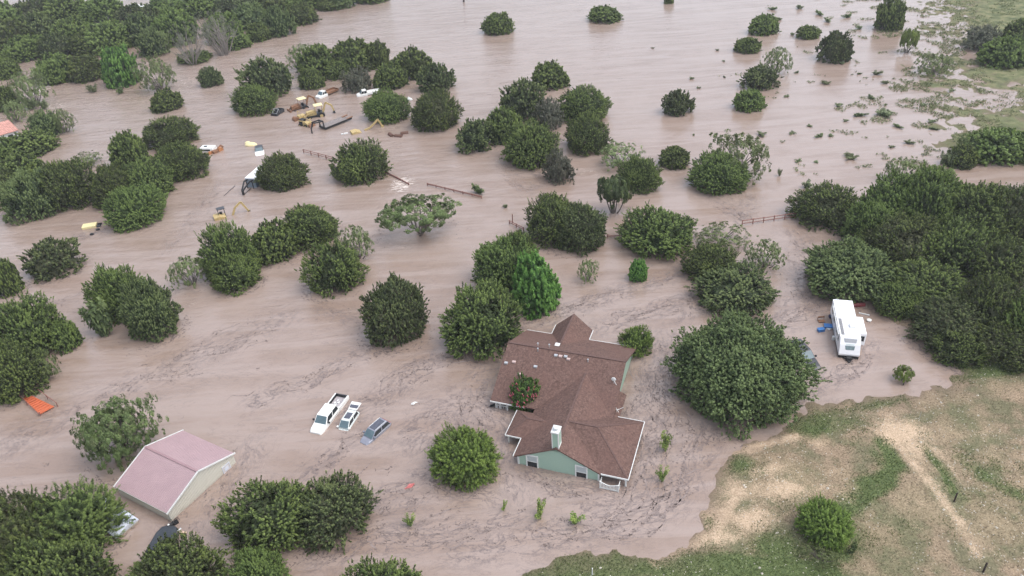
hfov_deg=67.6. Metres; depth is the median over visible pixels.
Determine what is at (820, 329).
cooler
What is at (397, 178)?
pipe fence
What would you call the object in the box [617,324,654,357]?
willow tree
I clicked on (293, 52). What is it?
mesquite tree
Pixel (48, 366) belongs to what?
mesquite tree
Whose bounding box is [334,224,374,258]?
mesquite tree
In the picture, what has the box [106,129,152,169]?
juniper tree
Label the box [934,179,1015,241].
juniper tree
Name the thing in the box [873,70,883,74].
shrub
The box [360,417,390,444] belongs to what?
suv
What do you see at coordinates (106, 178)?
juniper tree
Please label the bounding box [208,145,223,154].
log loader
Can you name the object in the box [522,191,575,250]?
juniper tree
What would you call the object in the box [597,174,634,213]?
tree
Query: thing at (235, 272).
juniper tree
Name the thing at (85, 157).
mesquite tree
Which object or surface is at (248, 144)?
fuel tank
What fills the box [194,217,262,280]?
juniper tree
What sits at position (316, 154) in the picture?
pipe fence
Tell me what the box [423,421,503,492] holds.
willow tree
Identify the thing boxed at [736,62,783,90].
oak tree
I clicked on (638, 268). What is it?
broadleaf tree
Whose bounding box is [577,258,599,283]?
mesquite tree
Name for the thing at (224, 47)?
dead tree
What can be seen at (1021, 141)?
juniper tree
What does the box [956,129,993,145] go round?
mesquite tree
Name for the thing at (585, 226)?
oak tree
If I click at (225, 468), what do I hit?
door
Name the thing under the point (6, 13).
juniper tree
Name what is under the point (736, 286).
juniper tree
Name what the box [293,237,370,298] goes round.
juniper tree
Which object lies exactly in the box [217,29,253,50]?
juniper tree
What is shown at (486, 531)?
driftwood
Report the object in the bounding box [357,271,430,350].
oak tree
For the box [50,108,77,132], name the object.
mesquite tree
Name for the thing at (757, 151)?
mesquite tree
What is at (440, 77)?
oak tree
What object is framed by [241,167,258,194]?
cargo trailer
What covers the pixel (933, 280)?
juniper tree
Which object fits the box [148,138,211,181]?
juniper tree
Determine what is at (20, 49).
juniper tree
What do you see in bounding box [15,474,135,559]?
juniper tree
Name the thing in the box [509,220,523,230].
pipe fence
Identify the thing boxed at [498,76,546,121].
oak tree
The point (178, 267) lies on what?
mesquite tree
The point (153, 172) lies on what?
juniper tree
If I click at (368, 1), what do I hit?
juniper tree
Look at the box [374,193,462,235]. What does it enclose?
spreading tree
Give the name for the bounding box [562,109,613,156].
juniper tree
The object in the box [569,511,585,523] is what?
sapling
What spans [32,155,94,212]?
juniper tree
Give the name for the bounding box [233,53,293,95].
oak tree
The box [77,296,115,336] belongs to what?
shrub
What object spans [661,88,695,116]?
oak tree
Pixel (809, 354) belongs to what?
suv
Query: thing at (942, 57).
mesquite tree
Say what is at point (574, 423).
house
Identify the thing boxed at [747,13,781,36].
juniper tree
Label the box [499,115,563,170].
juniper tree
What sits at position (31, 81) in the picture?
mesquite tree
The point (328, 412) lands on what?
pickup truck
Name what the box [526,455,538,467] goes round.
window
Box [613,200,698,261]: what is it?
juniper tree
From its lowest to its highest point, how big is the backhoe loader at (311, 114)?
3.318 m
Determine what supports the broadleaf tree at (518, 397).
on the water
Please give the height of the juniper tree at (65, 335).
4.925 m
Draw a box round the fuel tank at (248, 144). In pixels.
[245,141,256,146]
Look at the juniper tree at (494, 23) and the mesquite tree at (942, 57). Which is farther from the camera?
the juniper tree at (494, 23)
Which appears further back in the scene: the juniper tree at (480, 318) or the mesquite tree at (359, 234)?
the mesquite tree at (359, 234)
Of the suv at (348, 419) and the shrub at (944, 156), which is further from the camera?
the shrub at (944, 156)
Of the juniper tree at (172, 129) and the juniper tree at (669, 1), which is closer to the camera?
the juniper tree at (172, 129)
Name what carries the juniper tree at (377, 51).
on the water
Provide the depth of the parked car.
75.89 m
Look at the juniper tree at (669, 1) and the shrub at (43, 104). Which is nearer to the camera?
the shrub at (43, 104)
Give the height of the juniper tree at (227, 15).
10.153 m
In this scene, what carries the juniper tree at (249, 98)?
on the water
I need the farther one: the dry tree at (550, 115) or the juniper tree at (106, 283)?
the dry tree at (550, 115)
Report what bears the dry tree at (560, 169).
on the water
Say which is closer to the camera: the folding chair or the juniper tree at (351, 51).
the folding chair
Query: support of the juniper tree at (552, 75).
on the water
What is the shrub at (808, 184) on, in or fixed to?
on the water
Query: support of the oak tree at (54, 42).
on the water
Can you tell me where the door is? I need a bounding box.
[222,462,230,472]
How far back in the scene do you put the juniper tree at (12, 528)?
70.36 m
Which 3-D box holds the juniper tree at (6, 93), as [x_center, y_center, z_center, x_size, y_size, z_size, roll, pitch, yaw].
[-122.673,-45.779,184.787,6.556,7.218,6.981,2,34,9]
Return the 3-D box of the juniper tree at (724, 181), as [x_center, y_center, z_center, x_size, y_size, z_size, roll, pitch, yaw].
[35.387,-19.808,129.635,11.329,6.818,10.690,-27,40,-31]
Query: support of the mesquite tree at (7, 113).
on the water
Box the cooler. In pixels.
[817,327,824,332]
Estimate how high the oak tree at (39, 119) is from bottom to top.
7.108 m
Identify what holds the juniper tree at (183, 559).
on the water
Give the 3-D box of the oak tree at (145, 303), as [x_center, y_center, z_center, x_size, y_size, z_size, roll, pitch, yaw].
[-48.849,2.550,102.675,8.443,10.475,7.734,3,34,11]
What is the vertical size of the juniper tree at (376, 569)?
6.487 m
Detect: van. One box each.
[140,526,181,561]
[200,145,216,151]
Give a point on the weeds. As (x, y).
(889, 35)
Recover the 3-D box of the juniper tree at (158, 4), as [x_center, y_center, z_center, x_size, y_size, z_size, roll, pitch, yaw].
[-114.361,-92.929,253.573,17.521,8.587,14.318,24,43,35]
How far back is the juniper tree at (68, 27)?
228.40 m
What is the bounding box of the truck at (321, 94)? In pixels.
[315,87,338,98]
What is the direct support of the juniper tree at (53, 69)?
on the water
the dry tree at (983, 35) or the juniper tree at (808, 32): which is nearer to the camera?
the dry tree at (983, 35)
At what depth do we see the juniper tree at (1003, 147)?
130.53 m
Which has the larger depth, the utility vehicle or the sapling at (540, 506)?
the utility vehicle
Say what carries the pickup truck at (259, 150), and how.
on the water
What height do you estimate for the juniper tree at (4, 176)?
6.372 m
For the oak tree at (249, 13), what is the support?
on the water
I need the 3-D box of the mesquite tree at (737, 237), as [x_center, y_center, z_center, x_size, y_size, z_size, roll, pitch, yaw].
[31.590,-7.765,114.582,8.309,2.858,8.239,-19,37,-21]
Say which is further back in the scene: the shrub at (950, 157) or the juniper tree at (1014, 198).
the shrub at (950, 157)
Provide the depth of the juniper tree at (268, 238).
117.01 m
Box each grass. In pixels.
[523,361,1023,575]
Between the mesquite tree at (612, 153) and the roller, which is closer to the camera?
the mesquite tree at (612, 153)
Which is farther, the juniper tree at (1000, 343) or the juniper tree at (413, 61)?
the juniper tree at (413, 61)
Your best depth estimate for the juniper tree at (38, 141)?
159.77 m
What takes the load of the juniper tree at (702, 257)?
in the water
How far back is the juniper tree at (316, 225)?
120.46 m
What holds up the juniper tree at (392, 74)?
on the water
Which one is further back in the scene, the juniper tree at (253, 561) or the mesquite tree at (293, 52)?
the mesquite tree at (293, 52)
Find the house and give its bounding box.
[490,314,644,491]
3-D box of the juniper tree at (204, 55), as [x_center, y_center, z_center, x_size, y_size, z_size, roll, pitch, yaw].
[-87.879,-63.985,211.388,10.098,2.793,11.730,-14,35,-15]
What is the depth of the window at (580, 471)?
77.90 m
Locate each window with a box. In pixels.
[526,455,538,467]
[575,465,587,478]
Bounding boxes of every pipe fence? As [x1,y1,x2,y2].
[303,149,330,158]
[386,172,408,184]
[427,183,481,198]
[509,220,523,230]
[742,213,795,224]
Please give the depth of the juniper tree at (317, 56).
190.03 m
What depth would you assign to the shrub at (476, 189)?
133.02 m
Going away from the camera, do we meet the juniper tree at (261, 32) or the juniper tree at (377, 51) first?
the juniper tree at (377, 51)
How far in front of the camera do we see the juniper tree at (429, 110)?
157.44 m
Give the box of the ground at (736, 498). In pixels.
[522,0,1023,575]
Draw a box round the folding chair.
[817,316,824,322]
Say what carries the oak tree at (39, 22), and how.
on the water
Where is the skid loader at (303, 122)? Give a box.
[298,118,315,127]
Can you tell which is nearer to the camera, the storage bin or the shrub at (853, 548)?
the shrub at (853, 548)
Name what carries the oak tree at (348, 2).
on the water
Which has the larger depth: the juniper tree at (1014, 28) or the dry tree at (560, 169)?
the juniper tree at (1014, 28)
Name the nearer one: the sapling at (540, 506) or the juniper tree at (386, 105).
the sapling at (540, 506)
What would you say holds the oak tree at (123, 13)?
on the water
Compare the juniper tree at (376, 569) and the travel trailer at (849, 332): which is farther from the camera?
the travel trailer at (849, 332)
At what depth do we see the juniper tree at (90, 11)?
252.50 m
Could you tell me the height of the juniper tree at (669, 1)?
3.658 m
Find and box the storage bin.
[824,323,832,327]
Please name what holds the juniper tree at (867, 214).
on the water
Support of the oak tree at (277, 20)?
on the water
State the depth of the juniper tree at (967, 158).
130.00 m
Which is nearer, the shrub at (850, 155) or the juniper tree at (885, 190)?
the juniper tree at (885, 190)
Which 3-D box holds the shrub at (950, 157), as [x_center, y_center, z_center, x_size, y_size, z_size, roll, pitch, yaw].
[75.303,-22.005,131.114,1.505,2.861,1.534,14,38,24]
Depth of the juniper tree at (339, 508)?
73.01 m
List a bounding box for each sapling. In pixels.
[402,512,415,525]
[501,499,507,510]
[534,497,545,519]
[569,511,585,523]
[655,465,669,481]
[659,430,672,451]
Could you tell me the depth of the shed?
167.68 m
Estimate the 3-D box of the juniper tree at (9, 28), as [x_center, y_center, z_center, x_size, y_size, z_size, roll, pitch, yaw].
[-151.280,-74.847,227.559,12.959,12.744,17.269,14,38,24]
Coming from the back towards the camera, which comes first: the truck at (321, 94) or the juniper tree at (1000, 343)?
the truck at (321, 94)
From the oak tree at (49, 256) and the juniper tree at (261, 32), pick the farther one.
the juniper tree at (261, 32)
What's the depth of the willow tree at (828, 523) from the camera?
68.96 m
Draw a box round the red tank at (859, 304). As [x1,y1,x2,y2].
[853,303,865,306]
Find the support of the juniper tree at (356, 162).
on the water
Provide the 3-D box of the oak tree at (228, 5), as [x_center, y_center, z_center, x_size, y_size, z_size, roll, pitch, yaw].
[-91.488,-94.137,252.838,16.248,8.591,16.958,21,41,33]
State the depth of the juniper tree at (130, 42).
225.56 m
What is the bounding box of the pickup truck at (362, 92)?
[356,88,379,96]
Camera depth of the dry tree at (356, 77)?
180.70 m
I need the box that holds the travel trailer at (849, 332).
[830,299,866,362]
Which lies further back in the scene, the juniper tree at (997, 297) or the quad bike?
the juniper tree at (997, 297)
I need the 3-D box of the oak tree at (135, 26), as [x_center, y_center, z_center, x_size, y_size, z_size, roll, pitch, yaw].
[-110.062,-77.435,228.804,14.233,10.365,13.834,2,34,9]
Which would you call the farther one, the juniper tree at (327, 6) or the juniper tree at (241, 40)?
the juniper tree at (327, 6)
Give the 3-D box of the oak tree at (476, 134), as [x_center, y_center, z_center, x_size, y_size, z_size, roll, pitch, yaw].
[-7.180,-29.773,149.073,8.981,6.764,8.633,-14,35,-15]
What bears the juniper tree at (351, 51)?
on the water
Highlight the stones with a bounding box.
[542,364,1023,575]
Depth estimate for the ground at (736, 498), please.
75.34 m
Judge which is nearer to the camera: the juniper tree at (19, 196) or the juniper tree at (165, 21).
the juniper tree at (19, 196)
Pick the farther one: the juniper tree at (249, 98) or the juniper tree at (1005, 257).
the juniper tree at (249, 98)
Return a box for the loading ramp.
[19,389,57,415]
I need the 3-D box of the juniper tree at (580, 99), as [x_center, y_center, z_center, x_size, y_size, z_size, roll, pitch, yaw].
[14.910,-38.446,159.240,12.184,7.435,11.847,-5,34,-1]
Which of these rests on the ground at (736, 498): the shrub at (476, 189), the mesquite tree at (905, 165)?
the mesquite tree at (905, 165)
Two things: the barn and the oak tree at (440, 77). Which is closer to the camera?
the barn
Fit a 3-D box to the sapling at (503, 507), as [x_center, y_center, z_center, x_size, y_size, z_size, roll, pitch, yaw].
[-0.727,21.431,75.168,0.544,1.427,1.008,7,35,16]
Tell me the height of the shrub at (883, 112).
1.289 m
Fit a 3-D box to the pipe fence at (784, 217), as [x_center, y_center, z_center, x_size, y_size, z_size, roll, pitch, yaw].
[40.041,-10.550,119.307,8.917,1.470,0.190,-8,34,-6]
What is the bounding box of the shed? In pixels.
[0,120,17,137]
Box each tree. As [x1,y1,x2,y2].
[0,0,23,20]
[0,17,33,56]
[0,33,45,62]
[0,53,21,80]
[0,83,20,112]
[0,135,15,160]
[0,149,43,174]
[0,165,73,225]
[0,166,14,194]
[0,257,24,298]
[0,288,63,355]
[0,336,51,405]
[0,484,75,574]
[0,528,122,575]
[1,99,29,121]
[6,67,55,108]
[7,0,52,22]
[7,126,62,159]
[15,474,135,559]
[16,9,56,37]
[16,235,88,283]
[23,108,62,136]
[30,347,61,381]
[32,31,74,59]
[32,51,73,86]
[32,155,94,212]
[41,0,84,19]
[48,14,88,36]
[49,316,85,356]
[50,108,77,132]
[64,51,101,83]
[66,29,107,56]
[69,150,101,166]
[69,393,168,474]
[75,0,124,23]
[81,262,145,326]
[83,16,130,55]
[88,162,129,208]
[99,178,168,234]
[100,42,139,88]
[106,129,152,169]
[112,2,159,25]
[115,273,183,342]
[118,529,231,575]
[119,155,177,195]
[121,11,155,46]
[121,35,135,47]
[128,57,176,90]
[134,26,170,57]
[141,114,200,150]
[143,0,189,17]
[148,86,184,113]
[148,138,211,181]
[149,4,200,47]
[160,21,211,64]
[165,255,211,288]
[177,0,220,18]
[177,49,212,65]
[189,9,239,55]
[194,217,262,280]
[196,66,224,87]
[201,10,243,45]
[206,251,263,296]
[210,475,315,564]
[214,0,253,17]
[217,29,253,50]
[222,545,291,575]
[227,83,278,116]
[232,0,266,30]
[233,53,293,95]
[244,22,271,42]
[250,216,299,265]
[253,0,286,11]
[253,149,311,192]
[261,4,297,37]
[281,202,342,250]
[285,0,319,8]
[285,43,309,68]
[286,1,321,25]
[292,468,382,555]
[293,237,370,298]
[294,42,335,78]
[297,67,326,89]
[313,0,344,11]
[321,0,357,9]
[322,58,350,80]
[328,36,378,71]
[328,136,393,187]
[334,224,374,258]
[338,65,371,94]
[339,553,422,575]
[357,0,389,4]
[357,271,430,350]
[359,86,411,125]
[364,38,390,69]
[370,59,409,89]
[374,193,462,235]
[393,44,431,80]
[409,87,464,131]
[414,61,456,92]
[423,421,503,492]
[437,275,526,360]
[455,116,498,153]
[470,231,540,294]
[479,11,515,35]
[485,105,522,144]
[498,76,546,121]
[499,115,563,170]
[502,228,538,269]
[509,372,540,412]
[510,249,561,320]
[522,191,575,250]
[530,59,570,90]
[531,95,564,130]
[541,147,577,185]
[553,200,608,256]
[555,83,613,121]
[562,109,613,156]
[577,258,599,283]
[587,4,623,23]
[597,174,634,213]
[600,140,645,170]
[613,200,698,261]
[616,152,665,194]
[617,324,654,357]
[627,258,648,282]
[658,145,691,169]
[660,304,832,440]
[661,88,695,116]
[664,0,673,3]
[679,238,740,283]
[683,258,781,321]
[684,148,754,195]
[692,221,758,250]
[705,129,771,184]
[731,88,767,113]
[733,37,761,53]
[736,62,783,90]
[743,239,786,270]
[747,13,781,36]
[759,46,792,72]
[784,179,862,235]
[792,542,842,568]
[794,491,856,552]
[795,24,822,39]
[801,233,901,302]
[814,29,854,63]
[837,197,903,244]
[854,209,947,267]
[857,167,926,225]
[869,277,927,321]
[873,0,906,31]
[873,254,972,315]
[883,155,925,178]
[891,159,967,229]
[892,364,914,382]
[899,25,919,52]
[902,293,990,349]
[904,210,1000,281]
[911,51,954,76]
[922,326,990,369]
[924,164,955,178]
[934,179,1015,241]
[944,142,981,169]
[950,268,1023,331]
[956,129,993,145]
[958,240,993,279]
[960,23,1004,51]
[964,126,1023,166]
[965,232,1023,290]
[973,318,1023,374]
[976,33,1023,69]
[982,180,1023,244]
[1000,17,1023,37]
[1000,288,1023,335]
[1010,130,1023,162]
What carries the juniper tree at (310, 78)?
on the water
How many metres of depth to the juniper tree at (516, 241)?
108.41 m
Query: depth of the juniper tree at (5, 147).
157.81 m
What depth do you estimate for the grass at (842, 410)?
72.90 m
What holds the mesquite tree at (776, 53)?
on the water
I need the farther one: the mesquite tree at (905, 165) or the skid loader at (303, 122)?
the skid loader at (303, 122)
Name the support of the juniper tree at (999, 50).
on the ground at (736, 498)
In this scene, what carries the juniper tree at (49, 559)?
on the water
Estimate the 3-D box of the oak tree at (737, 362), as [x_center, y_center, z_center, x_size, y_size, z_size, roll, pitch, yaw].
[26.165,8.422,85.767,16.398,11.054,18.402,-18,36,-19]
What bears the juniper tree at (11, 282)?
on the water
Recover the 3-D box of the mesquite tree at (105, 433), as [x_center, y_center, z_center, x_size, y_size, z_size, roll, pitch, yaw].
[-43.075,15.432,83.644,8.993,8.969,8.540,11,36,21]
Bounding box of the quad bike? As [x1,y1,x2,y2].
[166,517,179,525]
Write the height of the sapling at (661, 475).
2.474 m
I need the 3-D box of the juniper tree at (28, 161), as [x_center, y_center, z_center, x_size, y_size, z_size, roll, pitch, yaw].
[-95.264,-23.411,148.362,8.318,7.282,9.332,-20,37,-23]
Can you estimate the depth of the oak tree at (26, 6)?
257.18 m
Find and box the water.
[0,0,1023,575]
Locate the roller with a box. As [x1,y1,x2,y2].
[292,111,304,121]
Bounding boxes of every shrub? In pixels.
[23,97,36,109]
[36,98,48,108]
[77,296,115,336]
[85,83,97,91]
[116,86,123,93]
[471,183,483,193]
[801,179,812,187]
[843,151,858,158]
[849,539,857,553]
[853,113,868,116]
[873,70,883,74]
[875,107,891,116]
[904,139,915,143]
[940,150,948,163]
[947,151,956,166]
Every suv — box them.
[336,401,360,430]
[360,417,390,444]
[791,339,820,369]
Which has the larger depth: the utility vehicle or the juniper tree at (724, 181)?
the utility vehicle
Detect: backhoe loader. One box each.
[287,95,316,112]
[304,102,334,118]
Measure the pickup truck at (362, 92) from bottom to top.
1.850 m
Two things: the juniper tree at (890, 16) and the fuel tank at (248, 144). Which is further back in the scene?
the juniper tree at (890, 16)
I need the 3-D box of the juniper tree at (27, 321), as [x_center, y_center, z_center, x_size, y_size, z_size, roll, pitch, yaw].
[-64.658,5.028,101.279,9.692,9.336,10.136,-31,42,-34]
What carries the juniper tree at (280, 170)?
on the water
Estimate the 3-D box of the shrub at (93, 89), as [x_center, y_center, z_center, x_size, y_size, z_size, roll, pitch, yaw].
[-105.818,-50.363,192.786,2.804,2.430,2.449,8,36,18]
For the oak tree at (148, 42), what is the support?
on the water
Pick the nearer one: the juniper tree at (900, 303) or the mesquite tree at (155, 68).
the juniper tree at (900, 303)
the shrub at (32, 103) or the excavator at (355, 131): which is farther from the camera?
the shrub at (32, 103)
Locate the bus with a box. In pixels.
[81,222,101,229]
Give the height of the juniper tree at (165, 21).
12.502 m
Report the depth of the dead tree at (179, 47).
205.73 m
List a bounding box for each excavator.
[213,201,249,220]
[350,119,383,134]
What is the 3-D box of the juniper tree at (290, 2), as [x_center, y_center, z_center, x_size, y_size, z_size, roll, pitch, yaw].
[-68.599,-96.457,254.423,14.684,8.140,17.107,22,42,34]
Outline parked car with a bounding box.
[105,498,138,538]
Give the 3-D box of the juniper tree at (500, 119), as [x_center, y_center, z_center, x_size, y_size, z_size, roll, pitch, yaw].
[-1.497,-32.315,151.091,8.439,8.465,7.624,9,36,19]
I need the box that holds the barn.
[113,430,235,521]
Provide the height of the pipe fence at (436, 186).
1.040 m
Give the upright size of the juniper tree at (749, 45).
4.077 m
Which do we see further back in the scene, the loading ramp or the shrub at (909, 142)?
the shrub at (909, 142)
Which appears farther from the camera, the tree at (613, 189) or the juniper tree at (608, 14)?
the juniper tree at (608, 14)
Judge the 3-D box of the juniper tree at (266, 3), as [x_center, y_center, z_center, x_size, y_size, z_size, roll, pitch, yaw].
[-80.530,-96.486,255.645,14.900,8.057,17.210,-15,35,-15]
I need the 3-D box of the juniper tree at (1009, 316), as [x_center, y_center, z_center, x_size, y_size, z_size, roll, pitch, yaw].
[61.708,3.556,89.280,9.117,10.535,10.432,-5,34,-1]
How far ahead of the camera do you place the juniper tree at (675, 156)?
136.80 m
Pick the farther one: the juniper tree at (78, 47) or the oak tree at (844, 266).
the juniper tree at (78, 47)
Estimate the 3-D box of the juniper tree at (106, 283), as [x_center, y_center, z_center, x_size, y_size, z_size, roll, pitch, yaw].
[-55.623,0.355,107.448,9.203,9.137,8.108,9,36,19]
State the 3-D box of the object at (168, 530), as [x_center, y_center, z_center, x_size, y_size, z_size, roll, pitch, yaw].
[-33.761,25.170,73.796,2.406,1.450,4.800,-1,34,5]
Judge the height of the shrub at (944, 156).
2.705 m
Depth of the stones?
74.86 m
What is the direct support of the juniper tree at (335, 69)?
on the water
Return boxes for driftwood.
[6,165,987,575]
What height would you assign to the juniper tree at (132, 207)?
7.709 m
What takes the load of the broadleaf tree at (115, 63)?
on the ground at (736, 498)
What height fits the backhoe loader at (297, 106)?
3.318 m
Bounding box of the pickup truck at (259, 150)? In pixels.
[255,145,263,155]
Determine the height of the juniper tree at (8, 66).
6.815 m
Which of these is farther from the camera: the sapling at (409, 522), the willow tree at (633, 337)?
the willow tree at (633, 337)
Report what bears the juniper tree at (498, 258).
on the ground at (736, 498)
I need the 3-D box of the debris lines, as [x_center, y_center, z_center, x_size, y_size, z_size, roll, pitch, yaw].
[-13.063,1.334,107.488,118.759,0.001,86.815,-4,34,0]
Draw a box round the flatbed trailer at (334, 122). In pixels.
[310,114,352,132]
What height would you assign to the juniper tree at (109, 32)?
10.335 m
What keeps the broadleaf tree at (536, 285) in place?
on the water
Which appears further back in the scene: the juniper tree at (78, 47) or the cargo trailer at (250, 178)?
the juniper tree at (78, 47)
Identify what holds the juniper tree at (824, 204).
on the water
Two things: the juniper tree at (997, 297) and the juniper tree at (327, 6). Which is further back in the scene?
the juniper tree at (327, 6)
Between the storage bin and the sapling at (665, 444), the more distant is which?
the storage bin
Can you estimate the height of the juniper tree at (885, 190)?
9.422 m
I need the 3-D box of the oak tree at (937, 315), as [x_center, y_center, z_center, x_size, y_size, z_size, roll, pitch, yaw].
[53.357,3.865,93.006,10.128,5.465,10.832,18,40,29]
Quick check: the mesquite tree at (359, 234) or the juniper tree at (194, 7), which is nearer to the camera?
the mesquite tree at (359, 234)
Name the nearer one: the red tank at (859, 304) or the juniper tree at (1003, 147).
the red tank at (859, 304)
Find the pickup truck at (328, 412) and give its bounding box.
[310,393,348,434]
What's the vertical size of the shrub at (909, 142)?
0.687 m
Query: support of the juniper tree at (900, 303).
on the water
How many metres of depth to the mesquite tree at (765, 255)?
107.06 m
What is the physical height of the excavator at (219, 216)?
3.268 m
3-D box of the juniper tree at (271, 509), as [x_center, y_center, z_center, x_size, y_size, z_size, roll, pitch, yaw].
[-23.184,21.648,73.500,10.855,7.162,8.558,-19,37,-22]
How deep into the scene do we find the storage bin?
96.40 m
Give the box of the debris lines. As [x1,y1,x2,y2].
[42,169,871,560]
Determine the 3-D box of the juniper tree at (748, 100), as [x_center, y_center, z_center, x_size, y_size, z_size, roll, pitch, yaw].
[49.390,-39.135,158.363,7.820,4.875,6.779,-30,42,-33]
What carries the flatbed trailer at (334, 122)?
on the water
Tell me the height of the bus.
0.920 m
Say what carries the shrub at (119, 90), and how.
on the water
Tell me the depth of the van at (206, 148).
155.91 m
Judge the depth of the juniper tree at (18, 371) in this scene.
93.21 m
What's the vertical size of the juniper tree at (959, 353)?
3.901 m
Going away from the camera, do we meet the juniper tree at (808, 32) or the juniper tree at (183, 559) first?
the juniper tree at (183, 559)
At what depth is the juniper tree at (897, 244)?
104.81 m
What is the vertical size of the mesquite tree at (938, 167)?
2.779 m
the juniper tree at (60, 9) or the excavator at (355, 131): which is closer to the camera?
the excavator at (355, 131)
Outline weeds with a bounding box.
[718,0,1023,174]
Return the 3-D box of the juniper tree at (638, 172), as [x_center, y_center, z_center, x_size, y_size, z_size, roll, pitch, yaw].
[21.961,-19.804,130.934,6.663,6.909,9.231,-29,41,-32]
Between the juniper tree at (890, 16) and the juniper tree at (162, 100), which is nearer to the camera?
the juniper tree at (162, 100)
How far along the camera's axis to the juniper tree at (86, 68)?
199.40 m
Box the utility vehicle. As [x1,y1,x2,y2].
[271,108,283,115]
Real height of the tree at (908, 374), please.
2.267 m
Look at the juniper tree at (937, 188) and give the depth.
110.72 m
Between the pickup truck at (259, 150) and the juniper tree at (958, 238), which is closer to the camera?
the juniper tree at (958, 238)
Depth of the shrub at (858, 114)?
151.59 m
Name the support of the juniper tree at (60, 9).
on the water
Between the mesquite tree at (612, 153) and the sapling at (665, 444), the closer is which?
the sapling at (665, 444)

